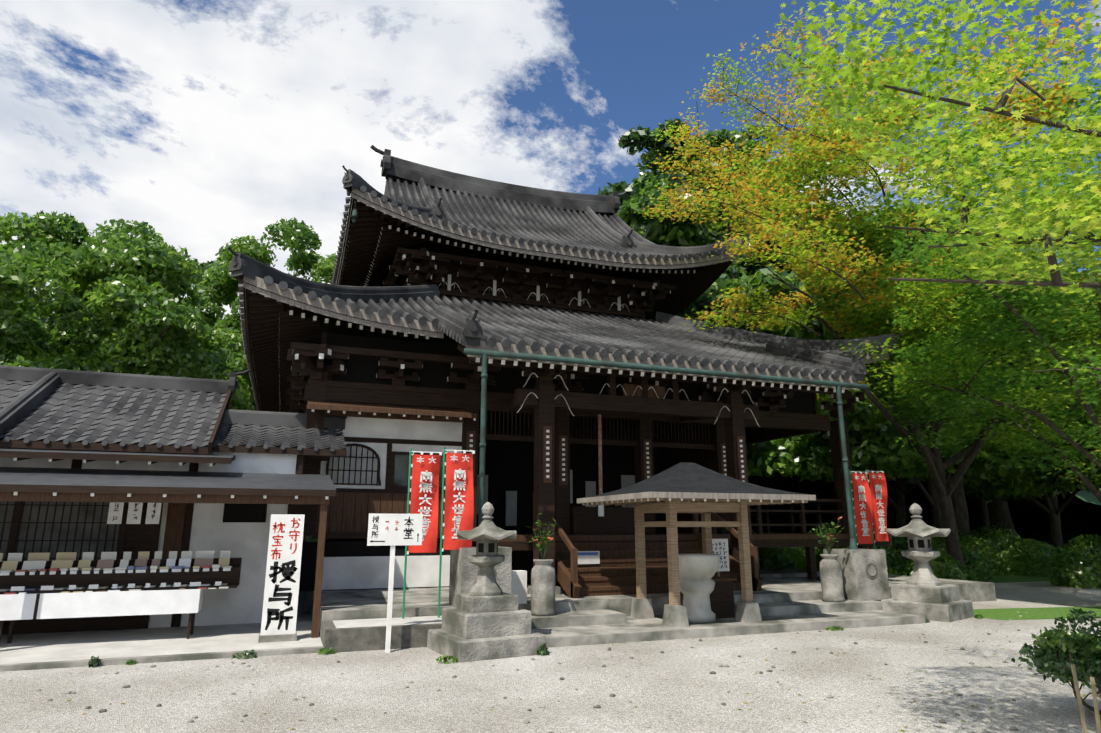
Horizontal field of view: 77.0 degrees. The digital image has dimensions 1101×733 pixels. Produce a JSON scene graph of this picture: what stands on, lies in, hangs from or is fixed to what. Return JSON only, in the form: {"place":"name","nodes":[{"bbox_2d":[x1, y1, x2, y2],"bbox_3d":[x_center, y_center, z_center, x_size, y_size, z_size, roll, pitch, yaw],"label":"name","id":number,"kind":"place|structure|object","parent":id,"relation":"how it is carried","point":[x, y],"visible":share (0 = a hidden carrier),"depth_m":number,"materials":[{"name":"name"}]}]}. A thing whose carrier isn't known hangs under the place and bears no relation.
{"place":"outdoors","nodes":[
{"label":"outdoors","id":0,"kind":"place"},
{"bbox_2d":[0,621,323,671],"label":"concrete walkway","id":1,"kind":"structure","parent":0,"point":[35,651],"depth_m":9.66,"materials":[{"name":"concrete"}]},
{"bbox_2d":[0,501,293,643],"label":"stall counter","id":2,"kind":"object","parent":1,"relation":"on","point":[81,566],"visible":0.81,"depth_m":10.83,"materials":[{"name":"wood"}]},
{"bbox_2d":[258,514,304,642],"bbox_3d":[-3.997,3.159,10.337,0.520,1.860,0.200,5,-14,-20],"label":"signboard","id":3,"kind":"object","parent":1,"relation":"on","point":[280,600],"visible":1,"depth_m":10.31,"materials":[{"name":"white painted wood"},{"name":"ink"}]},
{"bbox_2d":[0,365,346,627],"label":"annex building","id":4,"kind":"structure","parent":0,"point":[46,408],"depth_m":12.46,"materials":[{"name":"grey tile"}]},
{"bbox_2d":[0,447,335,637],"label":"annex canopies","id":5,"kind":"object","parent":4,"relation":"attached to","point":[68,485],"visible":1,"depth_m":10.60,"materials":[{"name":"wood"}]},
{"bbox_2d":[187,245,256,410],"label":"tree","id":6,"kind":"object","parent":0,"point":[201,266],"depth_m":41.06,"materials":[{"name":"green plant"}]},
{"bbox_2d":[0,534,1100,732],"bbox_3d":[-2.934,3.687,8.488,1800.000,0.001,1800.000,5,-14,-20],"label":"gravel ground","id":7,"kind":"structure","parent":0,"point":[365,691],"depth_m":7.33,"materials":[{"name":"grey gravel"}]},
{"bbox_2d":[87,656,101,667],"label":"weeds","id":8,"kind":"object","parent":7,"relation":"on","point":[96,663],"depth_m":8.51,"materials":[{"name":"green plant"}]},
{"bbox_2d":[13,237,202,356],"bbox_3d":[-23.301,1.605,32.030,14.844,14.718,13.808,5,-14,-20],"label":"tree","id":9,"kind":"object","parent":7,"relation":"on","point":[46,315],"depth_m":29.19,"materials":[{"name":"green plant"}]},
{"bbox_2d":[0,210,254,410],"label":"tree","id":10,"kind":"object","parent":7,"relation":"on","point":[157,277],"depth_m":21.79,"materials":[{"name":"green plant"}]},
{"bbox_2d":[125,660,137,664],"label":"weeds","id":11,"kind":"object","parent":7,"relation":"on","point":[131,662],"visible":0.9,"depth_m":8.65,"materials":[{"name":"green plant"}]},
{"bbox_2d":[232,649,256,659],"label":"weeds","id":12,"kind":"object","parent":7,"relation":"on","point":[247,653],"depth_m":9.08,"materials":[{"name":"green plant"}]},
{"bbox_2d":[175,217,336,400],"bbox_3d":[-13.140,1.147,35.235,14.085,17.055,13.885,5,-14,-20],"label":"tree","id":13,"kind":"object","parent":7,"relation":"on","point":[221,281],"depth_m":31.96,"materials":[{"name":"green plant"}]},
{"bbox_2d":[317,647,337,654],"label":"weeds","id":14,"kind":"object","parent":7,"relation":"on","point":[331,650],"depth_m":9.38,"materials":[{"name":"green plant"}]},
{"bbox_2d":[367,513,422,652],"bbox_3d":[-2.212,3.013,9.701,0.760,1.860,0.082,5,-14,-20],"label":"direction sign post","id":15,"kind":"object","parent":7,"relation":"on","point":[391,530],"visible":1,"depth_m":9.78,"materials":[{"name":"white wood"}]},
{"bbox_2d":[436,655,456,663],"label":"weeds","id":16,"kind":"object","parent":7,"relation":"on","point":[450,657],"depth_m":8.77,"materials":[{"name":"green plant"}]},
{"bbox_2d":[427,502,545,662],"bbox_3d":[-0.906,2.956,9.826,1.250,2.027,1.250,7,-15,-28],"label":"stone lantern","id":17,"kind":"object","parent":7,"relation":"on","point":[486,618],"visible":1,"depth_m":9.41,"materials":[{"name":"grey stone"}]},
{"bbox_2d":[536,643,549,655],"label":"weeds","id":18,"kind":"object","parent":7,"relation":"on","point":[544,652],"depth_m":9.29,"materials":[{"name":"green plant"}]},
{"bbox_2d":[9,612,1092,732],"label":"pebbles","id":19,"kind":"object","parent":7,"relation":"on","point":[1012,728],"visible":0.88,"depth_m":7.24,"materials":[{"name":"stone"}]},
{"bbox_2d":[10,617,1096,730],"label":"fallen leaves on gravel","id":20,"kind":"object","parent":7,"relation":"on","point":[703,686],"visible":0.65,"depth_m":7.49,"materials":[{"name":"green plant"}]},
{"bbox_2d":[297,568,996,651],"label":"stone platform","id":21,"kind":"structure","parent":7,"relation":"on","point":[788,599],"depth_m":11.54,"materials":[{"name":"grey stone"}]},
{"bbox_2d":[402,448,441,618],"bbox_3d":[-2.026,2.617,10.986,0.530,2.610,0.129,5,-14,-20],"label":"banner","id":22,"kind":"object","parent":21,"relation":"on","point":[424,479],"visible":0.9,"depth_m":11.09,"materials":[{"name":"red fabric"}]},
{"bbox_2d":[438,447,474,617],"bbox_3d":[-1.501,2.628,11.126,0.530,2.650,0.127,5,-14,-20],"label":"banner","id":23,"kind":"object","parent":21,"relation":"on","point":[458,511],"visible":0.98,"depth_m":11.21,"materials":[{"name":"red fabric"}]},
{"bbox_2d":[449,546,511,606],"bbox_3d":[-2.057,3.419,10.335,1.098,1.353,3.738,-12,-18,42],"label":"rain basin","id":24,"kind":"object","parent":21,"relation":"on","point":[464,573],"visible":0.42,"depth_m":11.03,"materials":[{"name":"stone"}]},
{"bbox_2d":[511,570,526,603],"bbox_3d":[-0.603,3.711,11.659,0.350,0.520,0.255,5,-14,-20],"label":"panel","id":25,"kind":"object","parent":21,"relation":"on","point":[519,583],"visible":0.61,"depth_m":11.56,"materials":[{"name":"paint"}]},
{"bbox_2d":[527,513,556,615],"bbox_3d":[-0.159,3.240,11.414,0.549,1.628,0.485,5,-14,-20],"label":"stone vase","id":26,"kind":"object","parent":21,"relation":"on","point":[543,575],"depth_m":11.24,"materials":[{"name":"grey stone"}]},
{"bbox_2d":[286,332,891,597],"bbox_3d":[-0.943,3.805,22.584,15.350,5.388,19.659,5,-14,-20],"label":"hall lower storey","id":27,"kind":"object","parent":21,"relation":"on","point":[559,441],"visible":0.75,"depth_m":15.20,"materials":[{"name":"brown wood"}]},
{"bbox_2d":[383,247,676,344],"bbox_3d":[-1.633,-1.267,25.149,9.280,2.550,8.931,5,-14,-20],"label":"hall upper storey","id":28,"kind":"object","parent":27,"relation":"on","point":[476,279],"visible":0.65,"depth_m":21.82,"materials":[{"name":"brown wood"}]},
{"bbox_2d":[331,145,748,320],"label":"upper roof","id":29,"kind":"structure","parent":28,"relation":"on","point":[416,206],"depth_m":23.45,"materials":[{"name":"tile"}]},
{"bbox_2d":[351,201,736,277],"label":"roof end ornaments","id":30,"kind":"object","parent":29,"relation":"attached to","point":[354,216],"visible":1,"depth_m":18.25},
{"bbox_2d":[228,247,903,412],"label":"hall roof","id":31,"kind":"structure","parent":27,"relation":"on","point":[280,311],"depth_m":15.21,"materials":[{"name":"grey tile"}]},
{"bbox_2d":[463,348,868,548],"bbox_3d":[2.709,1.817,13.191,9.000,3.660,0.340,5,-14,-20],"label":"gutter and downspouts","id":32,"kind":"object","parent":27,"relation":"attached to","point":[484,354],"visible":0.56,"depth_m":13.24,"materials":[{"name":"green metal"}]},
{"bbox_2d":[577,462,815,627],"bbox_3d":[2.459,3.027,12.140,3.130,2.670,2.860,5,-14,-20],"label":"water pavilion","id":33,"kind":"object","parent":21,"relation":"on","point":[674,490],"visible":1,"depth_m":11.66,"materials":[{"name":"wood"}]},
{"bbox_2d":[678,553,719,622],"bbox_3d":[2.494,3.780,11.870,0.880,1.080,0.880,5,-14,-20],"label":"stone incense burner","id":34,"kind":"object","parent":21,"relation":"on","point":[697,571],"visible":0.75,"depth_m":11.62,"materials":[{"name":"grey stone"}]},
{"bbox_2d":[709,539,736,618],"bbox_3d":[2.945,3.834,12.635,0.789,1.320,1.358,-2,-13,7],"label":"candle cabinet and notice","id":35,"kind":"object","parent":21,"relation":"on","point":[721,595],"visible":0.54,"depth_m":12.13,"materials":[{"name":"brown wood"}]},
{"bbox_2d":[812,516,844,602],"bbox_3d":[5.434,3.741,13.514,0.456,1.595,0.608,5,-14,-20],"label":"stone vase","id":36,"kind":"object","parent":21,"relation":"on","point":[831,578],"depth_m":13.27,"materials":[{"name":"grey stone"}]},
{"bbox_2d":[823,548,889,600],"bbox_3d":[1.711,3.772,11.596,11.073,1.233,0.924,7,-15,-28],"label":"rain basin","id":37,"kind":"object","parent":21,"relation":"on","point":[864,574],"visible":0.88,"depth_m":13.62,"materials":[{"name":"stone"}]},
{"bbox_2d":[759,548,799,568],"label":"shrub","id":38,"kind":"object","parent":7,"relation":"on","point":[767,560],"visible":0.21,"depth_m":20.24,"materials":[{"name":"green plant"}]},
{"bbox_2d":[826,626,845,630],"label":"weeds","id":39,"kind":"object","parent":7,"relation":"on","point":[833,628],"depth_m":11.51,"materials":[{"name":"green plant"}]},
{"bbox_2d":[849,470,872,544],"bbox_3d":[7.655,4.056,16.864,0.578,3.050,0.123,5,-14,-20],"label":"banner","id":40,"kind":"object","parent":7,"relation":"on","point":[862,508],"visible":1,"depth_m":16.99,"materials":[{"name":"red fabric"}]},
{"bbox_2d":[866,469,888,548],"bbox_3d":[8.280,4.134,17.314,0.570,3.100,0.129,5,-14,-20],"label":"banner","id":41,"kind":"object","parent":7,"relation":"on","point":[878,487],"visible":0.88,"depth_m":17.48,"materials":[{"name":"red fabric"}]},
{"bbox_2d":[732,0,1100,569],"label":"maple","id":42,"kind":"object","parent":7,"relation":"on","point":[866,321],"depth_m":19.97,"materials":[{"name":"green plant"}]},
{"bbox_2d":[632,9,930,332],"bbox_3d":[6.117,-5.057,19.566,7.214,8.769,8.351,5,-14,-20],"label":"maple foliage","id":43,"kind":"object","parent":42,"relation":"attached to","point":[843,171],"visible":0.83,"depth_m":18.42,"materials":[{"name":"green plant"}]},
{"bbox_2d":[881,503,973,621],"bbox_3d":[7.237,3.754,13.512,1.200,2.130,1.200,11,-17,-39],"label":"stone lantern","id":44,"kind":"object","parent":7,"relation":"on","point":[926,593],"visible":0.98,"depth_m":13.21,"materials":[{"name":"grey stone"}]},
{"bbox_2d":[974,614,983,618],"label":"weeds","id":45,"kind":"object","parent":7,"relation":"on","point":[978,616],"visible":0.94,"depth_m":12.97,"materials":[{"name":"green plant"}]},
{"bbox_2d":[978,418,1049,549],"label":"tree","id":46,"kind":"object","parent":7,"relation":"on","point":[984,515],"depth_m":42.73,"materials":[{"name":"brown plant"}]},
{"bbox_2d":[1011,608,1100,697],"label":"shrub","id":47,"kind":"object","parent":7,"relation":"on","point":[1048,661],"depth_m":6.08,"materials":[{"name":"green plant"}]},
{"bbox_2d":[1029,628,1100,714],"bbox_3d":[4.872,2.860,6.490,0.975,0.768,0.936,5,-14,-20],"label":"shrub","id":48,"kind":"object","parent":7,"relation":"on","point":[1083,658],"depth_m":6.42,"materials":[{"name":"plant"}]},
{"bbox_2d":[1070,664,1100,732],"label":"bamboo stakes","id":49,"kind":"object","parent":7,"relation":"on","point":[1095,695],"visible":1,"depth_m":5.46,"materials":[{"name":"wood"}]},
{"bbox_2d":[0,0,1100,318],"label":"sky","id":50,"kind":"structure","parent":0,"point":[207,124],"materials":[{"name":"blue"}]},
{"bbox_2d":[598,170,700,228],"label":"tree","id":51,"kind":"object","parent":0,"point":[630,190],"depth_m":47.13,"materials":[{"name":"green plant"}]},
{"bbox_2d":[616,183,759,277],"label":"tree","id":52,"kind":"object","parent":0,"point":[629,207],"depth_m":42.26,"materials":[{"name":"green plant"}]},
{"bbox_2d":[306,333,1100,541],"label":"hill forest","id":53,"kind":"object","parent":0,"point":[1080,513],"depth_m":130.20,"materials":[{"name":"green plant"}]},
{"bbox_2d":[639,153,772,244],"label":"tree","id":54,"kind":"object","parent":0,"point":[713,237],"depth_m":46.25,"materials":[{"name":"green plant"}]},
{"bbox_2d":[618,102,821,192],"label":"tree","id":55,"kind":"object","parent":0,"point":[645,137],"depth_m":58.52,"materials":[{"name":"green plant"}]},
{"bbox_2d":[651,191,874,334],"bbox_3d":[11.848,-2.239,42.358,17.301,17.708,13.994,5,-14,-20],"label":"tree","id":56,"kind":"object","parent":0,"point":[756,280],"depth_m":37.70,"materials":[{"name":"green plant"}]},
{"bbox_2d":[697,127,841,223],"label":"tree","id":57,"kind":"object","parent":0,"point":[738,147],"depth_m":53.23,"materials":[{"name":"green plant"}]},
{"bbox_2d":[746,434,823,473],"bbox_3d":[7.131,3.888,32.029,9.698,10.264,10.196,5,-14,-20],"label":"tree","id":58,"kind":"object","parent":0,"point":[753,449],"depth_m":28.80,"materials":[{"name":"green plant"}]},
{"bbox_2d":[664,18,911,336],"bbox_3d":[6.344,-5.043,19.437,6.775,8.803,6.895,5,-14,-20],"label":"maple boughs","id":59,"kind":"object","parent":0,"point":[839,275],"visible":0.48,"depth_m":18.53,"materials":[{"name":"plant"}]},
{"bbox_2d":[730,173,887,325],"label":"tree","id":60,"kind":"object","parent":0,"point":[788,279],"depth_m":42.13,"materials":[{"name":"green plant"}]},
{"bbox_2d":[799,164,995,298],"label":"tree","id":61,"kind":"object","parent":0,"point":[893,210],"depth_m":47.50,"materials":[{"name":"green plant"}]},
{"bbox_2d":[772,0,1100,295],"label":"maple","id":62,"kind":"object","parent":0,"point":[1008,231],"depth_m":4.46,"materials":[{"name":"green plant"}]},
{"bbox_2d":[798,552,1100,619],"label":"grass","id":63,"kind":"structure","parent":0,"point":[1032,613],"depth_m":14.02,"materials":[{"name":"green plant"}]},
{"bbox_2d":[728,547,804,568],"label":"shrub","id":64,"kind":"object","parent":63,"relation":"on","point":[781,552],"depth_m":22.74,"materials":[{"name":"green plant"}]},
{"bbox_2d":[752,529,804,565],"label":"shrub","id":65,"kind":"object","parent":63,"relation":"on","point":[793,551],"visible":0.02,"depth_m":25.51,"materials":[{"name":"green plant"}]},
{"bbox_2d":[786,522,838,567],"bbox_3d":[10.573,6.831,26.163,3.791,1.963,3.578,5,-14,-20],"label":"shrub","id":66,"kind":"object","parent":63,"relation":"on","point":[816,551],"visible":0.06,"depth_m":25.88,"materials":[{"name":"green plant"}]},
{"bbox_2d":[802,546,898,574],"bbox_3d":[8.803,5.938,20.818,2.796,1.319,2.838,5,-14,-20],"label":"shrub","id":67,"kind":"object","parent":63,"relation":"on","point":[819,558],"depth_m":20.55,"materials":[{"name":"green plant"}]},
{"bbox_2d":[817,544,906,575],"bbox_3d":[10.219,6.302,22.912,3.263,1.532,3.205,5,-14,-20],"label":"shrub","id":68,"kind":"object","parent":63,"relation":"on","point":[898,566],"visible":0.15,"depth_m":22.05,"materials":[{"name":"green plant"}]},
{"bbox_2d":[747,389,989,487],"bbox_3d":[12.790,4.309,28.685,8.728,7.942,8.427,5,-14,-20],"label":"tree","id":69,"kind":"object","parent":63,"relation":"on","point":[872,443],"depth_m":27.10,"materials":[{"name":"green plant"}]},
{"bbox_2d":[873,526,908,561],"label":"shrub","id":70,"kind":"object","parent":63,"relation":"on","point":[901,541],"depth_m":28.34,"materials":[{"name":"green plant"}]},
{"bbox_2d":[830,374,996,561],"bbox_3d":[16.952,4.623,34.178,11.437,9.802,9.318,16,-21,-50],"label":"tree","id":71,"kind":"object","parent":63,"relation":"on","point":[900,491],"depth_m":32.89,"materials":[{"name":"plant"}]},
{"bbox_2d":[757,254,1100,543],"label":"maple","id":72,"kind":"object","parent":63,"relation":"on","point":[802,298],"depth_m":30.74,"materials":[{"name":"green plant"}]},
{"bbox_2d":[779,277,1099,540],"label":"tree","id":73,"kind":"object","parent":63,"relation":"on","point":[796,331],"depth_m":31.27,"materials":[{"name":"green plant"}]},
{"bbox_2d":[903,553,977,580],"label":"shrub","id":74,"kind":"object","parent":63,"relation":"on","point":[945,567],"visible":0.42,"depth_m":19.43,"materials":[{"name":"green plant"}]},
{"bbox_2d":[903,544,993,581],"bbox_3d":[12.938,6.442,22.732,2.796,1.191,3.128,5,-14,-20],"label":"shrub","id":75,"kind":"object","parent":63,"relation":"on","point":[978,569],"visible":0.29,"depth_m":21.81,"materials":[{"name":"green plant"}]},
{"bbox_2d":[898,535,1004,575],"bbox_3d":[14.643,6.873,25.648,3.758,1.662,3.598,5,-14,-20],"label":"shrub","id":76,"kind":"object","parent":63,"relation":"on","point":[981,552],"depth_m":24.74,"materials":[{"name":"green plant"}]},
{"bbox_2d":[937,523,1035,565],"bbox_3d":[18.011,7.474,28.811,4.377,1.892,4.238,5,-14,-20],"label":"shrub","id":77,"kind":"object","parent":63,"relation":"on","point":[999,537],"depth_m":28.59,"materials":[{"name":"green plant"}]},
{"bbox_2d":[891,119,1100,502],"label":"maple","id":78,"kind":"object","parent":63,"relation":"on","point":[939,377],"depth_m":15.36,"materials":[{"name":"green plant"}]},
{"bbox_2d":[962,397,1100,556],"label":"tree","id":79,"kind":"object","parent":63,"relation":"on","point":[1007,483],"depth_m":31.45,"materials":[{"name":"green plant"}]},
{"bbox_2d":[986,538,1082,576],"bbox_3d":[17.512,6.850,24.878,3.486,1.353,3.414,5,-14,-20],"label":"shrub","id":80,"kind":"object","parent":63,"relation":"on","point":[1018,558],"depth_m":24.32,"materials":[{"name":"green plant"}]},
{"bbox_2d":[988,291,1100,462],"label":"maple","id":81,"kind":"object","parent":63,"relation":"on","point":[1080,421],"depth_m":28.63,"materials":[{"name":"green plant"}]},
{"bbox_2d":[1049,551,1100,588],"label":"shrub","id":82,"kind":"object","parent":63,"relation":"on","point":[1075,572],"depth_m":19.68,"materials":[{"name":"green plant"}]},
{"bbox_2d":[1057,534,1100,571],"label":"shrub","id":83,"kind":"object","parent":63,"relation":"on","point":[1078,544],"depth_m":27.13,"materials":[{"name":"green plant"}]},
{"bbox_2d":[965,270,1091,535],"bbox_3d":[24.908,1.107,39.736,14.160,16.779,16.034,5,-14,-20],"label":"tree","id":84,"kind":"object","parent":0,"point":[999,512],"depth_m":37.29,"materials":[{"name":"green plant"}]},
{"bbox_2d":[1061,262,1100,306],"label":"tree","id":85,"kind":"object","parent":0,"point":[1077,280],"depth_m":43.21,"materials":[{"name":"green plant"}]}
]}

